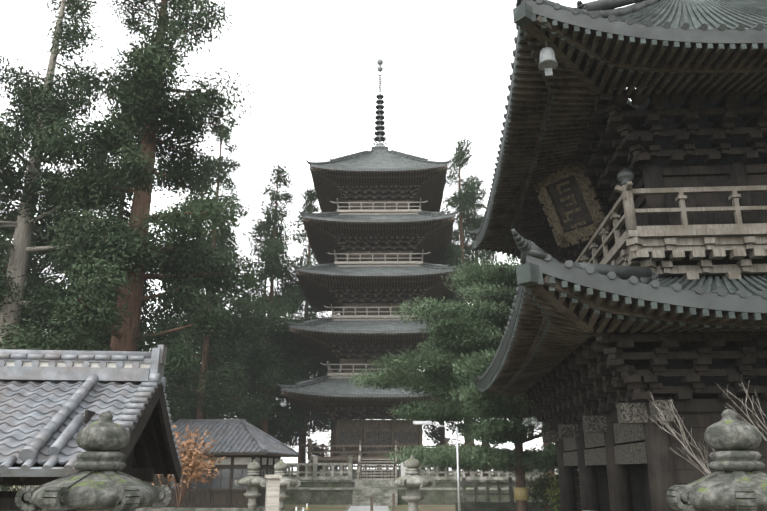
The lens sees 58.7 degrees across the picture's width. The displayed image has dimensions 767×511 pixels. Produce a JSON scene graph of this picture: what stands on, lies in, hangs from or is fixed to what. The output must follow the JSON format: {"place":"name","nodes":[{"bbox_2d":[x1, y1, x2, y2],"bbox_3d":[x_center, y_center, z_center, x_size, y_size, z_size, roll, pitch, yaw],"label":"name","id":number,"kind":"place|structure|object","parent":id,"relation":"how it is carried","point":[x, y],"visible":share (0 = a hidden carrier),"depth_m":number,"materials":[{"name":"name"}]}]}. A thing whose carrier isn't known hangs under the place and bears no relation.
{"place":"outdoors","nodes":[
{"label":"outdoors","id":0,"kind":"place"},
{"bbox_2d":[49,508,76,510],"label":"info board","id":1,"kind":"object","parent":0,"point":[63,509],"visible":1,"depth_m":3.61,"materials":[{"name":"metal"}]},
{"bbox_2d":[1,472,558,510],"bbox_3d":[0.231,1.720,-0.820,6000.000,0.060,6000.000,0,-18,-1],"label":"ground","id":2,"kind":"structure","parent":0,"point":[349,507],"depth_m":36.92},
{"bbox_2d":[0,234,60,490],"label":"cedar tree","id":3,"kind":"object","parent":2,"relation":"on","point":[34,268],"visible":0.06,"depth_m":37.68,"materials":[{"name":"green plant"}]},
{"bbox_2d":[0,202,60,490],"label":"cedar tree","id":4,"kind":"object","parent":2,"relation":"on","point":[3,252],"visible":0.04,"depth_m":49.87,"materials":[{"name":"green plant"}]},
{"bbox_2d":[0,0,131,490],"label":"cedar tree","id":5,"kind":"object","parent":2,"relation":"on","point":[45,115],"visible":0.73,"depth_m":30.63,"materials":[{"name":"green plant"}]},
{"bbox_2d":[26,146,111,485],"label":"cedar tree","id":6,"kind":"object","parent":2,"relation":"on","point":[48,268],"depth_m":43.25,"materials":[{"name":"green plant"}]},
{"bbox_2d":[0,345,181,510],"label":"tiled-roof building","id":7,"kind":"structure","parent":2,"relation":"on","point":[53,403],"depth_m":12.15,"materials":[{"name":"tile"}]},
{"bbox_2d":[15,411,171,510],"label":"lantern","id":8,"kind":"object","parent":2,"relation":"on","point":[99,481],"visible":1,"depth_m":7.70,"materials":[{"name":"stone"}]},
{"bbox_2d":[33,120,181,414],"bbox_3d":[-13.028,1.808,33.458,7.520,21.110,8.061,-11,-21,31],"label":"cedar tree","id":9,"kind":"object","parent":2,"relation":"on","point":[145,311],"depth_m":32.82,"materials":[{"name":"green plant"}]},
{"bbox_2d":[0,0,262,378],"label":"cedar tree","id":10,"kind":"object","parent":2,"relation":"on","point":[141,92],"visible":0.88,"depth_m":29.34,"materials":[{"name":"green plant"}]},
{"bbox_2d":[152,425,223,506],"bbox_3d":[-6.647,7.023,22.902,2.771,2.657,2.675,12,-21,-32],"label":"autumn shrub","id":11,"kind":"object","parent":2,"relation":"on","point":[195,466],"visible":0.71,"depth_m":22.67,"materials":[{"name":"orange plant"}]},
{"bbox_2d":[154,240,238,417],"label":"cedar tree","id":12,"kind":"object","parent":2,"relation":"on","point":[193,351],"depth_m":56.17,"materials":[{"name":"green plant"}]},
{"bbox_2d":[146,152,250,418],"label":"cedar tree","id":13,"kind":"object","parent":2,"relation":"on","point":[172,324],"visible":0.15,"depth_m":48.49,"materials":[{"name":"green plant"}]},
{"bbox_2d":[155,118,273,422],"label":"cedar tree","id":14,"kind":"object","parent":2,"relation":"on","point":[224,391],"visible":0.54,"depth_m":45.70,"materials":[{"name":"green plant"}]},
{"bbox_2d":[135,419,298,510],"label":"hall","id":15,"kind":"structure","parent":2,"relation":"on","point":[241,444],"depth_m":31.74,"materials":[{"name":"tile"}]},
{"bbox_2d":[222,275,270,434],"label":"cedar tree","id":16,"kind":"object","parent":2,"relation":"on","point":[248,389],"visible":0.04,"depth_m":59.54,"materials":[{"name":"green plant"}]},
{"bbox_2d":[234,459,265,510],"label":"lantern","id":17,"kind":"object","parent":2,"relation":"on","point":[252,480],"visible":0.83,"depth_m":28.30,"materials":[{"name":"stone"}]},
{"bbox_2d":[223,216,321,444],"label":"cedar tree","id":18,"kind":"object","parent":2,"relation":"on","point":[278,433],"visible":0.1,"depth_m":56.52,"materials":[{"name":"green plant"}]},
{"bbox_2d":[264,475,281,510],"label":"stone pillar","id":19,"kind":"structure","parent":2,"relation":"on","point":[272,493],"depth_m":11.12,"materials":[{"name":"white stone"}]},
{"bbox_2d":[219,153,337,433],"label":"cedar tree","id":20,"kind":"object","parent":2,"relation":"on","point":[266,356],"visible":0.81,"depth_m":51.83,"materials":[{"name":"green plant"}]},
{"bbox_2d":[260,459,300,510],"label":"lantern","id":21,"kind":"object","parent":2,"relation":"on","point":[280,467],"visible":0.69,"depth_m":26.50,"materials":[{"name":"stone"}]},
{"bbox_2d":[295,504,307,510],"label":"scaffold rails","id":22,"kind":"object","parent":2,"relation":"on","point":[306,509],"visible":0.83,"depth_m":17.07,"materials":[{"name":"metal"}]},
{"bbox_2d":[271,251,342,475],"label":"cedar tree","id":23,"kind":"object","parent":2,"relation":"on","point":[304,434],"visible":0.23,"depth_m":61.20,"materials":[{"name":"green plant"}]},
{"bbox_2d":[270,185,345,468],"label":"cedar tree","id":24,"kind":"object","parent":2,"relation":"on","point":[308,205],"visible":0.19,"depth_m":69.87,"materials":[{"name":"green plant"}]},
{"bbox_2d":[307,313,362,468],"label":"cedar tree","id":25,"kind":"object","parent":2,"relation":"on","point":[331,435],"depth_m":70.81,"materials":[{"name":"green plant"}]},
{"bbox_2d":[370,494,394,510],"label":"posts","id":26,"kind":"object","parent":2,"relation":"on","point":[393,503],"visible":1,"depth_m":25.06,"materials":[{"name":"brown wood"}]},
{"bbox_2d":[389,455,435,510],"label":"lantern","id":27,"kind":"object","parent":2,"relation":"on","point":[412,481],"visible":1,"depth_m":24.12,"materials":[{"name":"stone"}]},
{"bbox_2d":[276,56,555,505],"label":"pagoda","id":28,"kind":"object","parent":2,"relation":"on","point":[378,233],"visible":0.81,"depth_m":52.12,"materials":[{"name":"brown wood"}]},
{"bbox_2d":[401,461,406,488],"bbox_3d":[1.285,12.653,39.283,0.550,1.525,0.085,0,-18,-1],"label":"notice","id":29,"kind":"object","parent":28,"relation":"attached to","point":[403,468],"visible":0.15,"depth_m":39.33,"materials":[{"name":"metal"}]},
{"bbox_2d":[413,421,460,510],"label":"street lamp","id":30,"kind":"object","parent":2,"relation":"on","point":[457,449],"visible":1,"depth_m":21.89,"materials":[{"name":"metal"}]},
{"bbox_2d":[423,366,464,448],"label":"cedar tree","id":31,"kind":"object","parent":2,"relation":"on","point":[438,434],"visible":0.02,"depth_m":66.63,"materials":[{"name":"green plant"}]},
{"bbox_2d":[407,135,508,475],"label":"cedar tree","id":32,"kind":"object","parent":2,"relation":"on","point":[463,197],"visible":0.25,"depth_m":61.01,"materials":[{"name":"green plant"}]},
{"bbox_2d":[436,183,479,443],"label":"cedar tree","id":33,"kind":"object","parent":2,"relation":"on","point":[455,229],"depth_m":71.18,"materials":[{"name":"green plant"}]},
{"bbox_2d":[344,257,598,510],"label":"pine tree","id":34,"kind":"object","parent":2,"relation":"on","point":[470,332],"visible":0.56,"depth_m":28.89,"materials":[{"name":"green plant"}]},
{"bbox_2d":[455,175,504,475],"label":"cedar tree","id":35,"kind":"object","parent":2,"relation":"on","point":[482,204],"depth_m":66.21,"materials":[{"name":"green plant"}]},
{"bbox_2d":[455,477,559,510],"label":"side fence","id":36,"kind":"object","parent":2,"relation":"on","point":[487,505],"visible":0.4,"depth_m":31.76,"materials":[{"name":"stone"}]},
{"bbox_2d":[500,253,554,478],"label":"cedar tree","id":37,"kind":"object","parent":2,"relation":"on","point":[510,258],"depth_m":56.60,"materials":[{"name":"green plant"}]},
{"bbox_2d":[525,469,558,510],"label":"bush","id":38,"kind":"object","parent":2,"relation":"on","point":[540,486],"visible":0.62,"depth_m":30.98,"materials":[{"name":"green plant"}]},
{"bbox_2d":[537,477,579,510],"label":"bush","id":39,"kind":"object","parent":2,"relation":"on","point":[552,493],"visible":0.31,"depth_m":27.39,"materials":[{"name":"green plant"}]},
{"bbox_2d":[469,0,766,510],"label":"gate","id":40,"kind":"structure","parent":2,"relation":"on","point":[632,234],"depth_m":15.57,"materials":[{"name":"brown wood"}]},
{"bbox_2d":[647,383,766,474],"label":"bare shrub","id":41,"kind":"object","parent":2,"relation":"on","point":[698,461],"visible":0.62,"depth_m":9.16,"materials":[{"name":"grey plant"}]},
{"bbox_2d":[666,409,766,510],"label":"lantern","id":42,"kind":"object","parent":2,"relation":"on","point":[736,480],"visible":1,"depth_m":7.49,"materials":[{"name":"stone"}]},
{"bbox_2d":[0,0,635,470],"label":"sky","id":43,"kind":"structure","parent":0,"point":[309,66],"materials":[{"name":"white"}]}
]}

